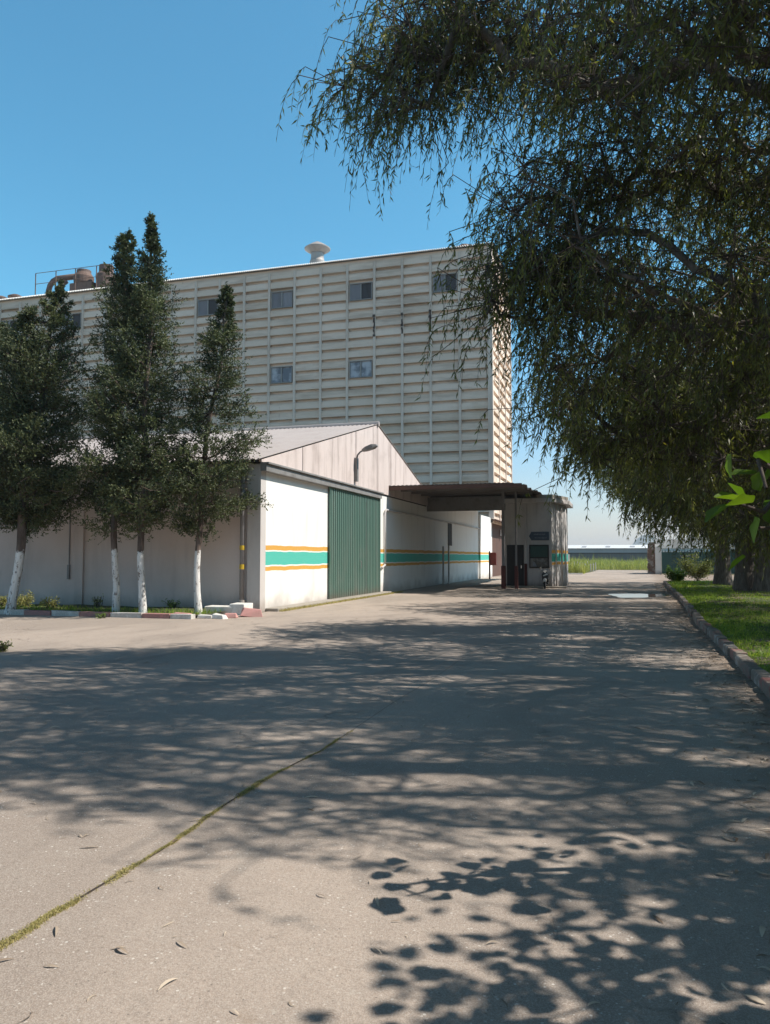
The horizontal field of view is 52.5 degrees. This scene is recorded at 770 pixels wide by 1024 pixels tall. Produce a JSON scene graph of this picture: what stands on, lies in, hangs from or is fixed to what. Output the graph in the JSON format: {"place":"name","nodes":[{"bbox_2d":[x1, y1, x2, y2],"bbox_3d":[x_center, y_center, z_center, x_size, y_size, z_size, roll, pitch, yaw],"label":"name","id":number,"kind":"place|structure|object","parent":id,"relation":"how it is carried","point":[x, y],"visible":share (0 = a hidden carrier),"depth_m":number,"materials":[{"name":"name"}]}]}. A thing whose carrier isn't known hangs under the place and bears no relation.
{"place":"outdoors","nodes":[
{"label":"outdoors","id":0,"kind":"place"},
{"bbox_2d":[0,604,222,614],"bbox_3d":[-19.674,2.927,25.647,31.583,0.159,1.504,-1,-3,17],"label":"bed grass","id":1,"kind":"structure","parent":0,"point":[107,609],"depth_m":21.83,"materials":[{"name":"green plant"}]},
{"bbox_2d":[0,596,7,605],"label":"weed clump","id":2,"kind":"object","parent":1,"relation":"on","point":[3,601],"visible":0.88,"depth_m":23.64,"materials":[{"name":"green plant"}]},
{"bbox_2d":[7,589,35,606],"bbox_3d":[-10.925,2.623,23.423,0.799,0.594,0.774,2,-4,-28],"label":"weed clump","id":3,"kind":"object","parent":1,"relation":"on","point":[23,600],"visible":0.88,"depth_m":23.33,"materials":[{"name":"green plant"}]},
{"bbox_2d":[39,596,59,608],"bbox_3d":[-9.873,2.649,22.972,0.619,0.480,0.772,2,-4,-26],"label":"weed clump","id":4,"kind":"object","parent":1,"relation":"on","point":[51,604],"visible":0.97,"depth_m":22.88,"materials":[{"name":"green plant"}]},
{"bbox_2d":[0,278,112,614],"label":"cypress tree","id":5,"kind":"object","parent":1,"relation":"on","point":[30,453],"visible":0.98,"depth_m":21.65,"materials":[{"name":"green plant"}]},
{"bbox_2d":[91,596,104,606],"bbox_3d":[-8.727,2.689,23.711,0.316,0.405,0.401,-2,-4,32],"label":"weed clump","id":6,"kind":"object","parent":1,"relation":"on","point":[97,601],"visible":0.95,"depth_m":23.70,"materials":[{"name":"green plant"}]},
{"bbox_2d":[52,229,166,611],"bbox_3d":[-7.668,-2.620,21.720,3.283,10.936,3.124,-1,-3,17],"label":"cypress tree","id":7,"kind":"object","parent":1,"relation":"on","point":[121,278],"visible":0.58,"depth_m":21.59,"materials":[{"name":"green plant"}]},
{"bbox_2d":[58,211,210,612],"bbox_3d":[-6.706,-2.765,21.283,4.001,11.178,3.667,2,-4,-36],"label":"cypress tree","id":8,"kind":"object","parent":1,"relation":"on","point":[146,512],"visible":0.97,"depth_m":21.16,"materials":[{"name":"green plant"}]},
{"bbox_2d":[162,598,180,607],"bbox_3d":[-6.224,2.683,22.970,0.584,0.364,0.499,-2,-4,37],"label":"weed clump","id":9,"kind":"object","parent":1,"relation":"on","point":[173,604],"visible":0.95,"depth_m":22.95,"materials":[{"name":"green plant"}]},
{"bbox_2d":[142,281,272,613],"bbox_3d":[-4.764,-1.768,21.611,3.659,9.228,3.604,-1,-3,17],"label":"cypress tree","id":10,"kind":"object","parent":1,"relation":"on","point":[224,312],"visible":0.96,"depth_m":21.40,"materials":[{"name":"green plant"}]},
{"bbox_2d":[0,570,769,1023],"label":"yard pavement","id":11,"kind":"structure","parent":0,"point":[510,856],"depth_m":4.82,"materials":[{"name":"concrete"}]},
{"bbox_2d":[0,639,13,651],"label":"weed clump","id":12,"kind":"object","parent":11,"relation":"on","point":[3,647],"visible":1,"depth_m":13.14,"materials":[{"name":"green plant"}]},
{"bbox_2d":[0,609,194,618],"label":"kerb","id":13,"kind":"structure","parent":11,"relation":"on","point":[94,614],"depth_m":20.79,"materials":[{"name":"paint"}]},
{"bbox_2d":[95,612,106,618],"bbox_3d":[-7.405,2.687,20.296,0.289,0.216,0.368,-1,-3,17],"label":"weed clump","id":14,"kind":"object","parent":11,"relation":"on","point":[100,616],"visible":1,"depth_m":20.28,"materials":[{"name":"green plant"}]},
{"bbox_2d":[0,731,352,952],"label":"joint moss","id":15,"kind":"object","parent":11,"relation":"on","point":[27,930],"visible":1,"depth_m":3.90,"materials":[{"name":"green plant"}]},
{"bbox_2d":[197,614,211,618],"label":"kerb block","id":16,"kind":"structure","parent":11,"relation":"on","point":[201,616],"depth_m":20.19,"materials":[{"name":"white concrete"}]},
{"bbox_2d":[204,605,232,614],"bbox_3d":[-4.483,2.739,21.807,1.013,0.234,0.578,-1,-3,10],"label":"concrete slab","id":17,"kind":"object","parent":11,"relation":"on","point":[225,608],"depth_m":21.56,"materials":[{"name":"white concrete"}]},
{"bbox_2d":[212,613,227,618],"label":"kerb block","id":18,"kind":"structure","parent":11,"relation":"on","point":[217,616],"depth_m":20.09,"materials":[{"name":"white concrete"}]},
{"bbox_2d":[224,613,237,617],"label":"kerb block","id":19,"kind":"structure","parent":11,"relation":"on","point":[231,615],"depth_m":20.33,"materials":[{"name":"concrete"}]},
{"bbox_2d":[0,421,479,611],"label":"warehouse","id":20,"kind":"structure","parent":11,"relation":"on","point":[339,520],"depth_m":25.36,"materials":[{"name":"paint"}]},
{"bbox_2d":[328,487,380,598],"bbox_3d":[-1.059,1.276,30.655,0.170,4.070,6.013,-1,-3,17],"label":"sliding door","id":21,"kind":"structure","parent":20,"relation":"in","point":[354,518],"depth_m":30.25,"materials":[{"name":"green paint"}]},
{"bbox_2d":[229,602,252,614],"bbox_3d":[-4.005,2.689,21.666,0.527,0.317,0.532,-1,-3,20],"label":"concrete block","id":22,"kind":"object","parent":11,"relation":"on","point":[237,607],"depth_m":21.44,"materials":[{"name":"white concrete"}]},
{"bbox_2d":[0,642,490,945],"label":"pavement joint","id":23,"kind":"object","parent":11,"relation":"on","point":[81,896],"visible":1,"depth_m":4.63,"materials":[{"name":"grey concrete"}]},
{"bbox_2d":[240,607,262,616],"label":"kerb block","id":24,"kind":"structure","parent":11,"relation":"on","point":[248,612],"depth_m":20.75,"materials":[{"name":"red concrete"}]},
{"bbox_2d":[279,591,402,611],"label":"wall foot grass","id":25,"kind":"structure","parent":11,"relation":"on","point":[320,604],"depth_m":27.18,"materials":[{"name":"green plant"}]},
{"bbox_2d":[0,605,769,1023],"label":"fallen leaves","id":26,"kind":"object","parent":11,"relation":"on","point":[370,819],"visible":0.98,"depth_m":4.69,"materials":[{"name":"brown plant"}]},
{"bbox_2d":[389,482,541,588],"bbox_3d":[6.578,1.541,45.536,6.255,5.350,23.983,-1,-3,17],"label":"loading canopy","id":27,"kind":"object","parent":11,"relation":"on","point":[471,497],"visible":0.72,"depth_m":39.29,"materials":[{"name":"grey metal"}]},
{"bbox_2d":[489,551,496,578],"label":"fire cabinet","id":28,"kind":"object","parent":11,"relation":"on","point":[492,559],"visible":0.96,"depth_m":55.66,"materials":[{"name":"red metal"}]},
{"bbox_2d":[496,494,572,587],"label":"weighbridge booth","id":29,"kind":"object","parent":11,"relation":"on","point":[542,539],"visible":0.88,"depth_m":40.57,"materials":[{"name":"paint"}]},
{"bbox_2d":[507,545,523,585],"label":"door","id":30,"kind":"structure","parent":29,"relation":"in","point":[510,548],"depth_m":40.65,"materials":[{"name":"black metal"}]},
{"bbox_2d":[529,545,548,567],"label":"window","id":31,"kind":"structure","parent":29,"relation":"in","point":[538,554],"depth_m":40.31,"materials":[{"name":"glass"}]},
{"bbox_2d":[539,567,551,588],"bbox_3d":[8.149,3.323,39.497,0.640,1.094,1.629,-1,-3,17],"label":"scooter","id":32,"kind":"object","parent":11,"relation":"on","point":[545,576],"visible":0.98,"depth_m":39.10,"materials":[{"name":"metal"}]},
{"bbox_2d":[609,594,670,597],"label":"puddle water","id":33,"kind":"structure","parent":11,"relation":"on","point":[635,595],"depth_m":32.17,"materials":[{"name":"grey liquid"}]},
{"bbox_2d":[578,583,769,1003],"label":"leaf litter","id":34,"kind":"object","parent":11,"relation":"on","point":[762,931],"visible":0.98,"depth_m":8.36,"materials":[{"name":"brown plant"}]},
{"bbox_2d":[671,552,714,580],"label":"bush","id":35,"kind":"object","parent":11,"relation":"on","point":[692,570],"visible":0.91,"depth_m":51.49,"materials":[{"name":"green plant"}]},
{"bbox_2d":[663,581,769,699],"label":"kerb","id":36,"kind":"structure","parent":11,"relation":"on","point":[747,665],"depth_m":12.51,"materials":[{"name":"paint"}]},
{"bbox_2d":[0,0,769,544],"label":"sky","id":37,"kind":"structure","parent":0,"point":[113,113],"materials":[{"name":"blue"}]},
{"bbox_2d":[396,569,733,617],"bbox_3d":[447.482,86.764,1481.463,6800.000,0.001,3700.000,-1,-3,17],"label":"ground","id":38,"kind":"structure","parent":0,"point":[587,572],"depth_m":70.78,"materials":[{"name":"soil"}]},
{"bbox_2d":[0,241,511,578],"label":"silo building","id":39,"kind":"structure","parent":38,"relation":"on","point":[336,341],"depth_m":66.48,"materials":[{"name":"beige metal"}]},
{"bbox_2d":[3,319,16,330],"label":"window","id":40,"kind":"structure","parent":39,"relation":"in","point":[9,321],"depth_m":76.99,"materials":[{"name":"grey glass"}]},
{"bbox_2d":[63,313,80,329],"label":"window","id":41,"kind":"structure","parent":39,"relation":"in","point":[76,316],"depth_m":74.81,"materials":[{"name":"grey glass"}]},
{"bbox_2d":[197,298,217,316],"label":"window","id":42,"kind":"structure","parent":39,"relation":"in","point":[206,307],"depth_m":70.69,"materials":[{"name":"grey glass"}]},
{"bbox_2d":[270,366,292,383],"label":"window","id":43,"kind":"structure","parent":39,"relation":"in","point":[283,374],"depth_m":68.20,"materials":[{"name":"blue glass"}]},
{"bbox_2d":[271,290,292,308],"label":"window","id":44,"kind":"structure","parent":39,"relation":"in","point":[281,299],"depth_m":68.55,"materials":[{"name":"grey glass"}]},
{"bbox_2d":[349,282,371,301],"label":"window","id":45,"kind":"structure","parent":39,"relation":"in","point":[358,291],"depth_m":66.45,"materials":[{"name":"grey glass"}]},
{"bbox_2d":[349,360,371,378],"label":"window","id":46,"kind":"structure","parent":39,"relation":"in","point":[361,368],"depth_m":66.10,"materials":[{"name":"blue glass"}]},
{"bbox_2d":[433,273,456,292],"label":"window","id":47,"kind":"structure","parent":39,"relation":"in","point":[443,276],"depth_m":64.33,"materials":[{"name":"grey glass"}]},
{"bbox_2d":[492,521,501,576],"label":"door","id":48,"kind":"structure","parent":39,"relation":"in","point":[496,538],"depth_m":65.37,"materials":[{"name":"metal"}]},
{"bbox_2d":[568,561,595,573],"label":"stake fence","id":49,"kind":"object","parent":38,"relation":"on","point":[587,563],"visible":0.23,"depth_m":87.67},
{"bbox_2d":[568,545,647,552],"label":"hangar","id":50,"kind":"structure","parent":38,"relation":"on","point":[607,549],"depth_m":207.93,"materials":[{"name":"white metal"}]},
{"bbox_2d":[655,539,734,573],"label":"white outbuilding","id":51,"kind":"structure","parent":38,"relation":"on","point":[658,562],"depth_m":72.37,"materials":[{"name":"white paint"}]},
{"bbox_2d":[661,549,734,573],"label":"green gate","id":52,"kind":"structure","parent":51,"relation":"attached to","point":[667,558],"depth_m":71.10,"materials":[{"name":"metal"}]},
{"bbox_2d":[568,553,648,561],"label":"perimeter wall","id":53,"kind":"structure","parent":0,"point":[617,556],"depth_m":143.83,"materials":[{"name":"grey concrete"}]},
{"bbox_2d":[568,554,649,573],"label":"field grass","id":54,"kind":"structure","parent":0,"point":[603,563],"depth_m":96.58,"materials":[{"name":"green plant"}]},
{"bbox_2d":[632,534,655,544],"bbox_3d":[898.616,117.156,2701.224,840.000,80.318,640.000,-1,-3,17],"label":"hills","id":55,"kind":"structure","parent":0,"point":[638,541],"depth_m":2620.19,"materials":[{"name":"white"}]},
{"bbox_2d":[647,542,654,572],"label":"brick pillar","id":56,"kind":"structure","parent":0,"point":[651,565],"depth_m":75.21,"materials":[{"name":"brick"}]},
{"bbox_2d":[666,579,769,672],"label":"grass verge","id":57,"kind":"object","parent":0,"point":[761,627],"depth_m":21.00,"materials":[{"name":"plant"}]},
{"bbox_2d":[276,0,769,467],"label":"eucalyptus tree","id":58,"kind":"object","parent":57,"relation":"on","point":[474,40],"visible":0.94,"depth_m":11.16,"materials":[{"name":"green plant"}]},
{"bbox_2d":[474,77,769,564],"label":"eucalyptus tree","id":59,"kind":"object","parent":57,"relation":"on","point":[640,421],"visible":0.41,"depth_m":16.07,"materials":[{"name":"green plant"}]},
{"bbox_2d":[515,0,769,176],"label":"eucalyptus tree","id":60,"kind":"object","parent":57,"relation":"on","point":[738,16],"visible":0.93,"depth_m":7.61,"materials":[{"name":"green plant"}]},
{"bbox_2d":[551,365,754,590],"bbox_3d":[16.197,-2.093,37.587,15.912,11.708,11.390,-1,-3,17],"label":"eucalyptus tree","id":61,"kind":"object","parent":57,"relation":"on","point":[743,579],"visible":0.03,"depth_m":33.03,"materials":[{"name":"green plant"}]},
{"bbox_2d":[543,349,769,591],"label":"eucalyptus tree","id":62,"kind":"object","parent":57,"relation":"on","point":[760,584],"visible":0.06,"depth_m":32.37,"materials":[{"name":"green plant"}]},
{"bbox_2d":[593,479,734,584],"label":"eucalyptus tree","id":63,"kind":"object","parent":57,"relation":"on","point":[722,574],"visible":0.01,"depth_m":40.30,"materials":[{"name":"green plant"}]},
{"bbox_2d":[663,565,688,580],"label":"bush","id":64,"kind":"object","parent":57,"relation":"on","point":[672,574],"visible":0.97,"depth_m":46.59,"materials":[{"name":"green plant"}]},
{"bbox_2d":[588,242,769,579],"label":"eucalyptus tree","id":65,"kind":"object","parent":57,"relation":"on","point":[698,506],"visible":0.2,"depth_m":23.00,"materials":[{"name":"green plant"}]},
{"bbox_2d":[704,411,769,569],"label":"fig tree","id":66,"kind":"object","parent":57,"relation":"on","point":[758,481],"visible":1,"depth_m":3.67,"materials":[{"name":"green plant"}]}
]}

